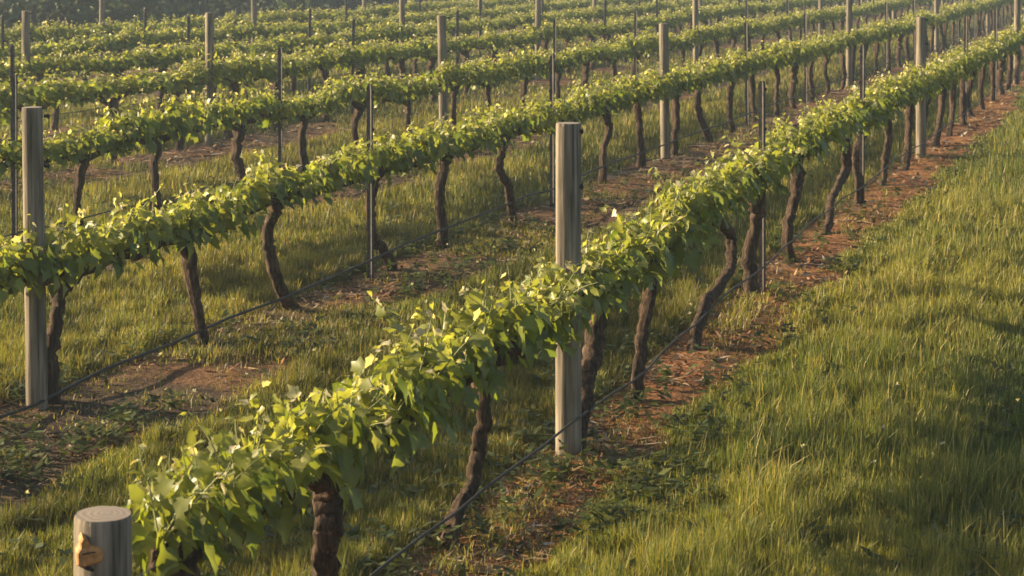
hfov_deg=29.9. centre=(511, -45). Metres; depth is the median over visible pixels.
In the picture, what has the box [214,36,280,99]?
grapevine
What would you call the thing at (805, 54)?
grapevine
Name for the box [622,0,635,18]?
grapevine
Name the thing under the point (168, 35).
grapevine
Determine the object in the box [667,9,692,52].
grapevine
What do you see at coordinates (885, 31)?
grapevine
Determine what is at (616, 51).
grapevine
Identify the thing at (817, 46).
grapevine
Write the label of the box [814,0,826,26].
grapevine
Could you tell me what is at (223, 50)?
grapevine
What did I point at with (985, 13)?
grapevine
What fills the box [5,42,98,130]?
grapevine
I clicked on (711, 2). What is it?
grapevine
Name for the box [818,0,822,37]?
wooden post
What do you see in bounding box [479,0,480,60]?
steel picket
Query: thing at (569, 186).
wooden post
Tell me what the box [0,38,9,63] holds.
grapevine
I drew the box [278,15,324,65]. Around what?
grapevine
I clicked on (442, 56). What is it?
wooden post
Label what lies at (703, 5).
grapevine
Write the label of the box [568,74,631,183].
grapevine
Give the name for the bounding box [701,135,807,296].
grapevine
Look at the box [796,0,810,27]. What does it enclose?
grapevine
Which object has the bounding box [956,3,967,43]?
grapevine
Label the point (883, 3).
grapevine
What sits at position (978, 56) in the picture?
grapevine
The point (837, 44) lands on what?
grapevine
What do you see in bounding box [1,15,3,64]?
steel picket
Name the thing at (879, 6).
grapevine
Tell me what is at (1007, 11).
grapevine
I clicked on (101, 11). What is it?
wooden post
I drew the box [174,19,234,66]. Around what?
grapevine
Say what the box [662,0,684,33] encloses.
grapevine
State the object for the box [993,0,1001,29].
grapevine
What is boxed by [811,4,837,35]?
grapevine
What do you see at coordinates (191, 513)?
grapevine
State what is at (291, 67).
grapevine
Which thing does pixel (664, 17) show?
grapevine
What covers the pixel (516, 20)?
grapevine
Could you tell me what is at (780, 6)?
grapevine
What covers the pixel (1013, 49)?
grapevine
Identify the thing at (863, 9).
grapevine
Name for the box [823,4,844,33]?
grapevine
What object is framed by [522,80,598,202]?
grapevine
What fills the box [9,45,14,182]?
steel picket
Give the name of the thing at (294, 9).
steel picket
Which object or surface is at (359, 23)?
grapevine
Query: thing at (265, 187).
grapevine
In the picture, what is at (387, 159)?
grapevine
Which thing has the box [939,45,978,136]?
grapevine
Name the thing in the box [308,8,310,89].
steel picket
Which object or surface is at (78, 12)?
treeline
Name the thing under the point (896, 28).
grapevine
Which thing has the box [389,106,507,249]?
grapevine
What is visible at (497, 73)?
grapevine
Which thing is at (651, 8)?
grapevine
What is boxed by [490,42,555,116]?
grapevine
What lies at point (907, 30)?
grapevine
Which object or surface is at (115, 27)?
grapevine
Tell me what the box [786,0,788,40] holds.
steel picket
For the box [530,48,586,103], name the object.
grapevine
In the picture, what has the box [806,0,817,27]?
grapevine
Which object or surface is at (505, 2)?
grapevine
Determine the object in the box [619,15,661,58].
grapevine
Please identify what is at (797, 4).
grapevine
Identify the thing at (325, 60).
grapevine
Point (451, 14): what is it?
grapevine
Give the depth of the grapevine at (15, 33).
35.44 m
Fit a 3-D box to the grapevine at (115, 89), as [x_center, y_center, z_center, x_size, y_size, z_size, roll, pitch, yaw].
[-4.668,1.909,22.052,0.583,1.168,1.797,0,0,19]
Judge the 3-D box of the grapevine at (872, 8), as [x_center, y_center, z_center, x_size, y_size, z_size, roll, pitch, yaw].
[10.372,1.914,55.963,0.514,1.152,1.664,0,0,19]
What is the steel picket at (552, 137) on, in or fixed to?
on the ground at (198, 378)
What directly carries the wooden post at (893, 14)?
on the ground at (198, 378)
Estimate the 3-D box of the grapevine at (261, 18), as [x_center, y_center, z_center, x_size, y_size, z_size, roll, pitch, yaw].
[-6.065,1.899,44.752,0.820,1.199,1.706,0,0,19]
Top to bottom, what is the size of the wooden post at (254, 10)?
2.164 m
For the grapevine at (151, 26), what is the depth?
40.67 m
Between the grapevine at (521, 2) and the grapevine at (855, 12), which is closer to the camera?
the grapevine at (855, 12)
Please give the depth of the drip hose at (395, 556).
9.49 m
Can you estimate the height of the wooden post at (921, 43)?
2.064 m
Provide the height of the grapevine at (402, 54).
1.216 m
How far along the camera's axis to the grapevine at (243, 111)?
18.67 m
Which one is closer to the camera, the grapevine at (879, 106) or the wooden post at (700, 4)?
the grapevine at (879, 106)
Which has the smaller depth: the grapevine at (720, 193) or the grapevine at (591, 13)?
the grapevine at (720, 193)
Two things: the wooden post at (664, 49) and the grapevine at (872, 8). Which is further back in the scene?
the grapevine at (872, 8)
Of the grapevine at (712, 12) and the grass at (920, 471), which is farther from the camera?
the grapevine at (712, 12)
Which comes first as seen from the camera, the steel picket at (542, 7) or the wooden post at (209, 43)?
the wooden post at (209, 43)
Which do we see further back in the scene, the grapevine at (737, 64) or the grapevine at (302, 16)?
the grapevine at (302, 16)
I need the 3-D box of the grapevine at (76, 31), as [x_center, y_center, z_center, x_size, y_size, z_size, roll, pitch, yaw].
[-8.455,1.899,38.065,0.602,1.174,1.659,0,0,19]
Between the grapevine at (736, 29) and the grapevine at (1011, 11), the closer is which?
the grapevine at (736, 29)
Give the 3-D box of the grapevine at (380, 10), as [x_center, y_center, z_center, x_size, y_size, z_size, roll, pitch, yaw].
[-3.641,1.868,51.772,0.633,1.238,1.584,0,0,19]
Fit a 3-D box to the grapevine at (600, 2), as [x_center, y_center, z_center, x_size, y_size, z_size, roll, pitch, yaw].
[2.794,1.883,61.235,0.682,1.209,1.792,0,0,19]
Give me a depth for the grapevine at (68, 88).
20.62 m
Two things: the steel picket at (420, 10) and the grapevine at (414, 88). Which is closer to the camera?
the grapevine at (414, 88)
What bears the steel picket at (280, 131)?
on the ground at (198, 378)
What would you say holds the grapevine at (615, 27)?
on the ground at (198, 378)
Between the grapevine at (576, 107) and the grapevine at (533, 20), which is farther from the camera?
the grapevine at (533, 20)
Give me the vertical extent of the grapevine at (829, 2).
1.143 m
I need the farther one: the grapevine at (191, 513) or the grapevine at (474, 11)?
the grapevine at (474, 11)
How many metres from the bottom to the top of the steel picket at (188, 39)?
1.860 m
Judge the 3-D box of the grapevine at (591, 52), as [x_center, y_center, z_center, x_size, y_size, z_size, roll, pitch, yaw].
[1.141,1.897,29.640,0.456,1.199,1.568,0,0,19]
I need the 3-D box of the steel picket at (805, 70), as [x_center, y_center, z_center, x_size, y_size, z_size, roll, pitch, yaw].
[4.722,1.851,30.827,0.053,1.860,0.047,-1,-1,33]
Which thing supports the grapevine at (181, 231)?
on the ground at (198, 378)
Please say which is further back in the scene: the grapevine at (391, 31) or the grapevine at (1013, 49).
the grapevine at (391, 31)
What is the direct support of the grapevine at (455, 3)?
on the ground at (198, 378)
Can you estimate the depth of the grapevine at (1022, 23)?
36.17 m
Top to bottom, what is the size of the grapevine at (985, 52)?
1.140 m
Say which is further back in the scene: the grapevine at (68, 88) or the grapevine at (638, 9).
the grapevine at (638, 9)
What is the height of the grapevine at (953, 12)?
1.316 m
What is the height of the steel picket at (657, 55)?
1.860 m
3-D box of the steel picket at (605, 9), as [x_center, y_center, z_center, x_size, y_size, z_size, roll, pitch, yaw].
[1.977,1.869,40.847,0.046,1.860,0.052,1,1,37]
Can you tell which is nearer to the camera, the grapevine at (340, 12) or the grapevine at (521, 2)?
the grapevine at (340, 12)
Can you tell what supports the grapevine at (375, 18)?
on the ground at (198, 378)
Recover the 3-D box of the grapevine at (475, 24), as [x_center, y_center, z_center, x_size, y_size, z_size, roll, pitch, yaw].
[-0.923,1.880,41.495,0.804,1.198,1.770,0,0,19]
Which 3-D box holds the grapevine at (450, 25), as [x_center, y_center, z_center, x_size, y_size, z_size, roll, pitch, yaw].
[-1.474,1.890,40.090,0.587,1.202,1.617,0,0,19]
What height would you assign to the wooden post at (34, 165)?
2.084 m
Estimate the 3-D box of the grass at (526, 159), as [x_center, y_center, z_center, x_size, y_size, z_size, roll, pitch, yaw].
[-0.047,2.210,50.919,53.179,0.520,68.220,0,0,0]
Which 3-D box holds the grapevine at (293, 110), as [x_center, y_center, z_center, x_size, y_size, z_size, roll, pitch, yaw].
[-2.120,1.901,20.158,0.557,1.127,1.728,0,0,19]
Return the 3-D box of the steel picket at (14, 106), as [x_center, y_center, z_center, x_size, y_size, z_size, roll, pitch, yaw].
[-3.905,1.873,15.118,0.064,1.860,0.051,0,0,-39]
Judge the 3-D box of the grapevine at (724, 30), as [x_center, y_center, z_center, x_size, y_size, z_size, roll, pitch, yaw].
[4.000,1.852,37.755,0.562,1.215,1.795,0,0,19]
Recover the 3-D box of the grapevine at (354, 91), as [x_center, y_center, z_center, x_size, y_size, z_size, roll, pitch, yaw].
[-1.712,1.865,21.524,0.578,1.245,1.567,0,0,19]
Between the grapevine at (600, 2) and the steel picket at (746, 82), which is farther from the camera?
the grapevine at (600, 2)
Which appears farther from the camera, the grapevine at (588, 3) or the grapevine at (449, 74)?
the grapevine at (588, 3)
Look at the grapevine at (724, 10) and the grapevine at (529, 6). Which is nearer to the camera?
the grapevine at (724, 10)
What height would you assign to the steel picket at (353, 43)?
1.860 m
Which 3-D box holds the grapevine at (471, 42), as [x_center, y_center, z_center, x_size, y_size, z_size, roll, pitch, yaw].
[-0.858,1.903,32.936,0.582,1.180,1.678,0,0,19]
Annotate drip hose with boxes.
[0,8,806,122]
[0,13,1023,418]
[3,114,515,236]
[369,70,1022,575]
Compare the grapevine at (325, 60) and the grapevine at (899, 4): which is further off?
the grapevine at (899, 4)
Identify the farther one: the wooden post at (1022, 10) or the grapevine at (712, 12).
the wooden post at (1022, 10)
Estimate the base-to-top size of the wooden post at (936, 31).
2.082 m
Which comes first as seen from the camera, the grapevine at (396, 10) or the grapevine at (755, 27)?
the grapevine at (755, 27)
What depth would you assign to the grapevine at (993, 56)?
28.31 m
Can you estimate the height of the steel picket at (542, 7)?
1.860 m
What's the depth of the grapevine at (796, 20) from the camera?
44.73 m
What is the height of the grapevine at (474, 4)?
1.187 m
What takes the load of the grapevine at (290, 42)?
on the ground at (198, 378)
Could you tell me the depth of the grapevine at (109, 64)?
27.79 m
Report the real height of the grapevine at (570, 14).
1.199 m
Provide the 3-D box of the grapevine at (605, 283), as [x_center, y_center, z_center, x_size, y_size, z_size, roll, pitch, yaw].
[0.436,1.929,9.605,0.569,1.099,1.756,0,0,19]
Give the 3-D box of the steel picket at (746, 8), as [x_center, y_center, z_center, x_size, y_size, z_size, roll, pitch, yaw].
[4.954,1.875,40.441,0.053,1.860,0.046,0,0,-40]
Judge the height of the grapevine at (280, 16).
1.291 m
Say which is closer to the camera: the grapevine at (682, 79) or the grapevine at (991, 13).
the grapevine at (682, 79)
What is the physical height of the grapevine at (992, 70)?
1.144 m
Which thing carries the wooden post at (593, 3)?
on the ground at (198, 378)
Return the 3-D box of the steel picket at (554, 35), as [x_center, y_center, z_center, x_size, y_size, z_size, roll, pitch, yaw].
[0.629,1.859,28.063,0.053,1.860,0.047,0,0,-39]
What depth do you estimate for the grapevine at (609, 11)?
51.03 m
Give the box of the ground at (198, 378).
[0,0,1023,575]
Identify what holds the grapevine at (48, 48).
on the ground at (198, 378)
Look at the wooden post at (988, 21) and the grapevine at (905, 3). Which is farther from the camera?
the grapevine at (905, 3)
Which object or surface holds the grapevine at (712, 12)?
on the ground at (198, 378)
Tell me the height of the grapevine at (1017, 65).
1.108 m
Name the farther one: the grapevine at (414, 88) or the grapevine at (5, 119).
the grapevine at (414, 88)
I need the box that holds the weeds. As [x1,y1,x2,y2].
[0,146,1023,575]
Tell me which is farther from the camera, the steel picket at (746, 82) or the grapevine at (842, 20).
the grapevine at (842, 20)
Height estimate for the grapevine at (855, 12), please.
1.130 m
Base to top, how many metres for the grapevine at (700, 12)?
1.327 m
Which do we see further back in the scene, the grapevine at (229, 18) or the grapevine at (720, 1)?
the grapevine at (720, 1)
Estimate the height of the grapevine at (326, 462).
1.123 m
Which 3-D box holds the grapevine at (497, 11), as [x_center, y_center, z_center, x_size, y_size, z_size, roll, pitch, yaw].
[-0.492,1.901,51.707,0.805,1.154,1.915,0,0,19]
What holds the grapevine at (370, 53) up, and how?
on the ground at (198, 378)
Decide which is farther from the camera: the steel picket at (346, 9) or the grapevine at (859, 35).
the steel picket at (346, 9)
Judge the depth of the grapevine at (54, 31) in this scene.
36.63 m
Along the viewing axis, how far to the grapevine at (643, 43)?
32.31 m
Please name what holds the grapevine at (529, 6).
on the ground at (198, 378)
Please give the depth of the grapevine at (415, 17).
46.14 m
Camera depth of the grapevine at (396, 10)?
52.75 m
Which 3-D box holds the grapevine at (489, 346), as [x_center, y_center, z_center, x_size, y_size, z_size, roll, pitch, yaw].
[-0.075,1.916,8.266,0.538,1.177,2.008,0,0,19]
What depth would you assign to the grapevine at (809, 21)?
46.17 m
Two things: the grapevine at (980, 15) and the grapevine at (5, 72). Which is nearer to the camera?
the grapevine at (5, 72)
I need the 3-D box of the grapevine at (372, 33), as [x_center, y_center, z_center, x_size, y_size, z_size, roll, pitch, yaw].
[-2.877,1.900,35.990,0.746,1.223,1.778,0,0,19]
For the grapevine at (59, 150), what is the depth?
16.06 m
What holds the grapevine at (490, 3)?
on the ground at (198, 378)
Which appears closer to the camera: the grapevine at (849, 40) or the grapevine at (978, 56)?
the grapevine at (978, 56)
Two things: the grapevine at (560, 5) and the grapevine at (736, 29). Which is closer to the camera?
the grapevine at (736, 29)
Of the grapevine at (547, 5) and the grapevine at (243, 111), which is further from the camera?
the grapevine at (547, 5)
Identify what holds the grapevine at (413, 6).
on the ground at (198, 378)
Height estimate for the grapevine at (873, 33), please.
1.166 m
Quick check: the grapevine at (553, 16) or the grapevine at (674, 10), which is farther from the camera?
the grapevine at (674, 10)
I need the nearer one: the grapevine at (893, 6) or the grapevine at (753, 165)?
the grapevine at (753, 165)
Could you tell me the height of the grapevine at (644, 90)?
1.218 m
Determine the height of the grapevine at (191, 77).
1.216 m
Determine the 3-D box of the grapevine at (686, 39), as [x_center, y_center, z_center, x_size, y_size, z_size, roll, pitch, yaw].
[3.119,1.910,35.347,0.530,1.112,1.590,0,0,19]
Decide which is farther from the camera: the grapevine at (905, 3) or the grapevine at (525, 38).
the grapevine at (905, 3)
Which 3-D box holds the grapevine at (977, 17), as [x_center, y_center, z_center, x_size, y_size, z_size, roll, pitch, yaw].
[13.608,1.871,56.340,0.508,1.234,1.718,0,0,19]
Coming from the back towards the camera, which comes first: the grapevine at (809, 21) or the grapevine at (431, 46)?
the grapevine at (809, 21)
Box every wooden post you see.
[22,11,30,105]
[22,106,49,410]
[74,506,131,575]
[99,0,104,74]
[205,13,214,144]
[251,0,256,42]
[362,0,366,45]
[399,0,404,65]
[437,15,449,128]
[478,0,482,37]
[535,0,540,80]
[555,122,583,456]
[592,0,595,43]
[659,23,671,157]
[692,0,698,64]
[698,0,702,25]
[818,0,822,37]
[846,0,852,86]
[892,9,895,22]
[916,17,927,157]
[934,0,938,52]
[986,10,989,32]
[1014,0,1020,83]
[1021,1,1022,18]
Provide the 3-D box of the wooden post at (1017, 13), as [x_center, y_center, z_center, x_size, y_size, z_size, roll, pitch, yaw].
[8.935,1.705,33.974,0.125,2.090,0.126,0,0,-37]
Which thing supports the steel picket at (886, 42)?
on the ground at (198, 378)
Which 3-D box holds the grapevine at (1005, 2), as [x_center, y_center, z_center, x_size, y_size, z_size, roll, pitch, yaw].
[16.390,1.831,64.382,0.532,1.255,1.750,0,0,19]
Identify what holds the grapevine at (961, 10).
on the ground at (198, 378)
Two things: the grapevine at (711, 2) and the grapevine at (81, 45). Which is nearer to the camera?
the grapevine at (81, 45)
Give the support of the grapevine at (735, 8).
on the ground at (198, 378)
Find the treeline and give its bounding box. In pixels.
[0,0,486,42]
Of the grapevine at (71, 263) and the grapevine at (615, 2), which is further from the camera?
the grapevine at (615, 2)
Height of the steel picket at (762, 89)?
1.860 m
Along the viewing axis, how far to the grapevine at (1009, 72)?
32.46 m
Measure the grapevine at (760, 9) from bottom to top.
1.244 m
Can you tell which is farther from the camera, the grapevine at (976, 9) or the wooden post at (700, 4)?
the grapevine at (976, 9)
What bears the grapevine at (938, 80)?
on the ground at (198, 378)
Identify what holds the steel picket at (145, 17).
on the ground at (198, 378)
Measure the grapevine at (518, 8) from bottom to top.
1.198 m
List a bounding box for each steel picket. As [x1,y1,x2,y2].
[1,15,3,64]
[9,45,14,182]
[11,75,18,242]
[143,7,146,73]
[186,16,189,99]
[277,48,282,167]
[293,0,294,37]
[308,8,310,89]
[345,0,346,20]
[351,19,354,116]
[366,84,373,280]
[419,0,420,39]
[456,10,458,94]
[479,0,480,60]
[542,0,543,15]
[548,55,554,207]
[553,19,555,105]
[603,0,606,67]
[634,11,636,79]
[656,0,658,56]
[744,21,748,126]
[745,0,747,18]
[758,81,766,290]
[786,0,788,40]
[804,13,806,103]
[859,45,864,205]
[885,1,886,72]
[913,0,914,60]
[957,0,958,44]
[964,15,967,124]
[973,0,974,37]
[994,7,997,99]
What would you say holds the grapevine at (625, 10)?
on the ground at (198, 378)
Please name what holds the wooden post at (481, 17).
on the ground at (198, 378)
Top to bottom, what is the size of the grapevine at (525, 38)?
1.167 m
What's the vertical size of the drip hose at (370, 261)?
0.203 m
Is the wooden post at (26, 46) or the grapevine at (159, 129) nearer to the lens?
the grapevine at (159, 129)
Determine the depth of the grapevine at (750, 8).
53.71 m
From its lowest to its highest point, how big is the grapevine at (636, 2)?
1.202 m
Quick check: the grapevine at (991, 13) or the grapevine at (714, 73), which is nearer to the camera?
the grapevine at (714, 73)
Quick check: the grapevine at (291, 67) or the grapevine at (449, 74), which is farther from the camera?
the grapevine at (291, 67)
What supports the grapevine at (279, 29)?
on the ground at (198, 378)
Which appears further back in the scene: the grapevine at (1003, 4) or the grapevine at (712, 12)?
the grapevine at (1003, 4)
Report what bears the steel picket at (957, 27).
on the ground at (198, 378)
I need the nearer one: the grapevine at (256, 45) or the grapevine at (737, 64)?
the grapevine at (737, 64)
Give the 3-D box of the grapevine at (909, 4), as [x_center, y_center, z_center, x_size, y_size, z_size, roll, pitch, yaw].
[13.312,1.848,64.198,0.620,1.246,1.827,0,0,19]
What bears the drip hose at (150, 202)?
on the ground at (198, 378)
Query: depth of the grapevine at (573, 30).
38.53 m
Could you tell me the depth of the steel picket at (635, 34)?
32.19 m
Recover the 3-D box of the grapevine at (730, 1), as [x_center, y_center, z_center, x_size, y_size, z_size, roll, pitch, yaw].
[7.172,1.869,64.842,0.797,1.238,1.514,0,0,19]
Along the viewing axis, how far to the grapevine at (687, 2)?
59.22 m
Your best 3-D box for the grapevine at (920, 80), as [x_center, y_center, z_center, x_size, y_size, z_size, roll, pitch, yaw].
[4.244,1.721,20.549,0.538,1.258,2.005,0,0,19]
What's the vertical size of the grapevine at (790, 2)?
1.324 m
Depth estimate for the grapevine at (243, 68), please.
24.95 m
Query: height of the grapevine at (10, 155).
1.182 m
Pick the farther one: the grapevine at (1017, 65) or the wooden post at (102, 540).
the grapevine at (1017, 65)
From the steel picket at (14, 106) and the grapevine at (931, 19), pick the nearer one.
the steel picket at (14, 106)
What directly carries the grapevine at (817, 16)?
on the ground at (198, 378)
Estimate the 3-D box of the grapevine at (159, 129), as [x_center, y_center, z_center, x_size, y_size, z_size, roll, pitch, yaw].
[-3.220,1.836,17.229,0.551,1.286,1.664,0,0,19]
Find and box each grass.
[0,8,1023,229]
[0,179,1023,575]
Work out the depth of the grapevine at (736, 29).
39.34 m
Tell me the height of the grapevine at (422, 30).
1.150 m
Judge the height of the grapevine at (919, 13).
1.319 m
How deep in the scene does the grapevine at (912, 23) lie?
42.33 m
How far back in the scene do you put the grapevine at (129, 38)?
33.59 m
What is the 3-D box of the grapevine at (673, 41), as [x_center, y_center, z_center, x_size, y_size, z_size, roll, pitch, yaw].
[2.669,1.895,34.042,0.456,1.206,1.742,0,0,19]
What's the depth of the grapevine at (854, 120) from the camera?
16.42 m
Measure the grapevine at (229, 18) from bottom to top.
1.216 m
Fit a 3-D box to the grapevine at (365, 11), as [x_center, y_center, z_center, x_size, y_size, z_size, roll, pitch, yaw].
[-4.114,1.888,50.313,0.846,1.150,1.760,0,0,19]
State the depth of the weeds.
9.60 m
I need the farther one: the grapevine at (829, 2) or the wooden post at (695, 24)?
the grapevine at (829, 2)
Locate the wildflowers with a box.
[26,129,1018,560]
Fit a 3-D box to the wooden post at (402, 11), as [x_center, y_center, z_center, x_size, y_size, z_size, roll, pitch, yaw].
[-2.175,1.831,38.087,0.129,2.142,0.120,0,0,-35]
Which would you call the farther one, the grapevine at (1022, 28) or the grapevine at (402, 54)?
the grapevine at (1022, 28)
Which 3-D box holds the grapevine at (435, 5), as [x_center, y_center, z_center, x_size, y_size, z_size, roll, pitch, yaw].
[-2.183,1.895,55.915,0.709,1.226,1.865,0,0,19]
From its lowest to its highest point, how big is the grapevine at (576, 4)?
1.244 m
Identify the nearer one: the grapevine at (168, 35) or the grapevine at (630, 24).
the grapevine at (168, 35)
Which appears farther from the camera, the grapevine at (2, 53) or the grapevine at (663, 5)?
the grapevine at (663, 5)
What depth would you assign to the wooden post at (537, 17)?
36.70 m
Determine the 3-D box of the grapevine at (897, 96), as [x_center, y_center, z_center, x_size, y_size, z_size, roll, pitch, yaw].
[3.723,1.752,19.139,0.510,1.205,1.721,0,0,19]
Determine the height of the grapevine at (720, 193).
1.215 m
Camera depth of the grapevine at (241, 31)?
37.77 m
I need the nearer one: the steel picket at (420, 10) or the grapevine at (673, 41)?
the grapevine at (673, 41)
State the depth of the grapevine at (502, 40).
34.32 m
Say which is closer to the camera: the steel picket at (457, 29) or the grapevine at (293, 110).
the grapevine at (293, 110)
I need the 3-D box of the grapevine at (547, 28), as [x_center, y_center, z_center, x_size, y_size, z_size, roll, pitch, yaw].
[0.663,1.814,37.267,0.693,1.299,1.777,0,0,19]
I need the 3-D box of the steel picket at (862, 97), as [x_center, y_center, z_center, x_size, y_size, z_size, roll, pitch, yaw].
[3.188,1.745,17.478,0.050,1.860,0.063,1,-1,-44]
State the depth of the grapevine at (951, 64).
23.25 m
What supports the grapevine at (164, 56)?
on the ground at (198, 378)
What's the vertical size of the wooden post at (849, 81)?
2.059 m
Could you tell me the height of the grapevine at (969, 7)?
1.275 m
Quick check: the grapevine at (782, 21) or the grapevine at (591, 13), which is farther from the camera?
the grapevine at (591, 13)
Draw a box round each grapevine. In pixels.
[0,20,30,44]
[0,37,74,87]
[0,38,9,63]
[0,55,36,84]
[0,66,89,136]
[0,97,10,124]
[0,133,52,177]
[0,183,162,404]
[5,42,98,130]
[10,17,74,79]
[18,116,141,233]
[44,34,114,80]
[54,72,160,163]
[58,21,111,75]
[76,47,155,118]
[88,23,152,81]
[94,14,147,52]
[95,89,216,214]
[104,177,257,344]
[122,411,297,575]
[131,56,230,151]
[132,38,195,112]
[136,24,193,71]
[140,16,181,67]
[162,13,215,64]
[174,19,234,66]
[177,33,242,97]
[196,47,272,139]
[196,82,281,182]
[200,10,248,60]
[211,148,361,310]
[214,18,264,44]
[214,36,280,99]
[218,309,468,575]
[230,46,315,130]
[235,12,273,41]
[255,30,321,92]
[257,20,295,58]
[258,4,302,36]
[262,80,346,172]
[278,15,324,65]
[285,7,326,51]
[291,38,361,121]
[304,15,357,48]
[312,28,357,84]
[314,65,404,151]
[318,6,347,31]
[324,119,443,270]
[332,24,383,78]
[333,13,375,31]
[335,35,387,111]
[340,5,372,18]
[359,16,414,76]
[361,3,395,41]
[361,73,445,136]
[366,14,398,45]
[366,261,586,550]
[371,33,430,107]
[375,2,412,41]
[389,10,426,41]
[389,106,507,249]
[397,21,437,74]
[399,30,462,100]
[405,0,430,26]
[411,6,452,39]
[422,0,451,36]
[422,55,490,130]
[424,17,460,35]
[433,33,489,94]
[436,5,470,38]
[440,0,467,35]
[446,14,489,62]
[456,5,483,36]
[458,0,484,32]
[459,52,516,114]
[469,93,550,219]
[472,25,521,88]
[476,14,514,59]
[482,0,499,18]
[482,4,509,34]
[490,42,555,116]
[492,1,526,30]
[497,10,533,58]
[498,0,515,29]
[500,26,545,82]
[509,0,529,27]
[513,8,550,54]
[516,212,665,451]
[518,16,569,78]
[519,1,541,31]
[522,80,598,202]
[526,0,557,12]
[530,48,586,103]
[541,10,568,50]
[544,16,590,74]
[547,0,572,11]
[550,6,585,46]
[557,0,585,10]
[566,38,606,88]
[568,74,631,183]
[575,0,596,22]
[575,6,603,46]
[576,19,607,69]
[589,4,615,44]
[589,34,635,84]
[594,18,628,66]
[596,0,612,22]
[599,177,721,402]
[603,13,644,63]
[606,2,634,42]
[608,0,625,21]
[609,25,658,79]
[612,64,674,166]
[617,2,648,36]
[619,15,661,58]
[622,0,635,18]
[627,0,647,4]
[637,59,705,155]
[639,0,658,16]
[641,30,683,56]
[643,8,682,29]
[648,161,757,350]
[652,0,672,32]
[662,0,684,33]
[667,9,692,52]
[670,0,692,32]
[672,1,707,50]
[673,29,701,66]
[682,52,731,142]
[684,23,718,60]
[691,0,706,27]
[699,19,734,58]
[701,3,721,48]
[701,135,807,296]
[704,0,715,24]
[705,46,756,132]
[710,3,730,45]
[714,0,726,24]
[714,15,750,52]
[715,0,744,43]
[723,0,733,23]
[728,0,760,40]
[728,47,775,123]
[740,15,761,54]
[748,0,768,38]
[753,14,778,49]
[753,104,844,262]
[756,35,801,114]
[758,1,779,36]
[762,11,793,45]
[764,0,785,34]
[769,0,794,33]
[772,10,802,42]
[782,36,813,108]
[789,0,803,31]
[794,7,815,41]
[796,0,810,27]
[799,82,878,235]
[801,7,825,38]
[801,32,830,99]
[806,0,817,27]
[807,30,848,93]
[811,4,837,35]
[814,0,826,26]
[814,0,833,24]
[821,28,855,89]
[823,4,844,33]
[835,0,845,22]
[837,5,845,33]
[844,25,871,83]
[847,80,895,205]
[852,2,869,28]
[852,4,861,27]
[853,25,881,79]
[854,71,916,185]
[860,16,894,74]
[862,1,877,27]
[867,0,883,20]
[872,0,893,22]
[876,54,941,170]
[877,17,903,70]
[883,0,899,18]
[892,18,912,66]
[896,0,903,19]
[900,0,908,20]
[901,16,915,63]
[902,6,929,58]
[902,58,953,153]
[906,0,915,19]
[911,0,926,9]
[911,9,935,57]
[927,11,947,53]
[929,52,965,147]
[931,7,951,50]
[932,0,958,48]
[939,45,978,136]
[942,40,983,125]
[943,2,964,45]
[954,0,974,41]
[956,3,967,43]
[958,38,1003,109]
[958,43,992,116]
[966,0,984,36]
[968,3,980,38]
[973,33,1009,101]
[977,0,989,34]
[979,0,993,33]
[988,25,1019,93]
[990,0,998,30]
[992,28,1023,90]
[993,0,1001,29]
[997,0,1005,27]
[1000,0,1009,25]
[1005,0,1012,24]
[1006,26,1023,84]
[1007,0,1013,23]
[1007,24,1023,79]
[1012,14,1023,26]
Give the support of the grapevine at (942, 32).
on the ground at (198, 378)
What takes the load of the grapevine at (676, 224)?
on the ground at (198, 378)
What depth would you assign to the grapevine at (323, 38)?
34.55 m
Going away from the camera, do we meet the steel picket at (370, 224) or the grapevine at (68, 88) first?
the steel picket at (370, 224)
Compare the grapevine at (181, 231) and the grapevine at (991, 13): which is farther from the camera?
the grapevine at (991, 13)
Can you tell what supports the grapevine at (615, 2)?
on the ground at (198, 378)
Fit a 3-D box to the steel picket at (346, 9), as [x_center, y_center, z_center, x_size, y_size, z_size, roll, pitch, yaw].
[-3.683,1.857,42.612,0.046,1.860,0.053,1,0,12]
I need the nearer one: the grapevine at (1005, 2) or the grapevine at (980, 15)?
the grapevine at (980, 15)
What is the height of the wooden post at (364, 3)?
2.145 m
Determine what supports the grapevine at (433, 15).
on the ground at (198, 378)
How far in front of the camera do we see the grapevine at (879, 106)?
17.62 m
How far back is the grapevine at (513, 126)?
17.20 m
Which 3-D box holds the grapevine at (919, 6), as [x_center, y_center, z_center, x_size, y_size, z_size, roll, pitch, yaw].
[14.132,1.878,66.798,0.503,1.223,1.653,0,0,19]
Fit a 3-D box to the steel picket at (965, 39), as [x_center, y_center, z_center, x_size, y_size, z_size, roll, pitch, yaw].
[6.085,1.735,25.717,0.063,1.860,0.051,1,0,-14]
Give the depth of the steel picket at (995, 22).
29.84 m
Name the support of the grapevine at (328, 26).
on the ground at (198, 378)
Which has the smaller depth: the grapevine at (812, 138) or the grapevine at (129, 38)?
the grapevine at (812, 138)
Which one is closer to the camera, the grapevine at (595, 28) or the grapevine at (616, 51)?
the grapevine at (616, 51)
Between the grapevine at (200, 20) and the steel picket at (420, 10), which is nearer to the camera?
the grapevine at (200, 20)
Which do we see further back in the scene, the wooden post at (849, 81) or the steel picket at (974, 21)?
the steel picket at (974, 21)

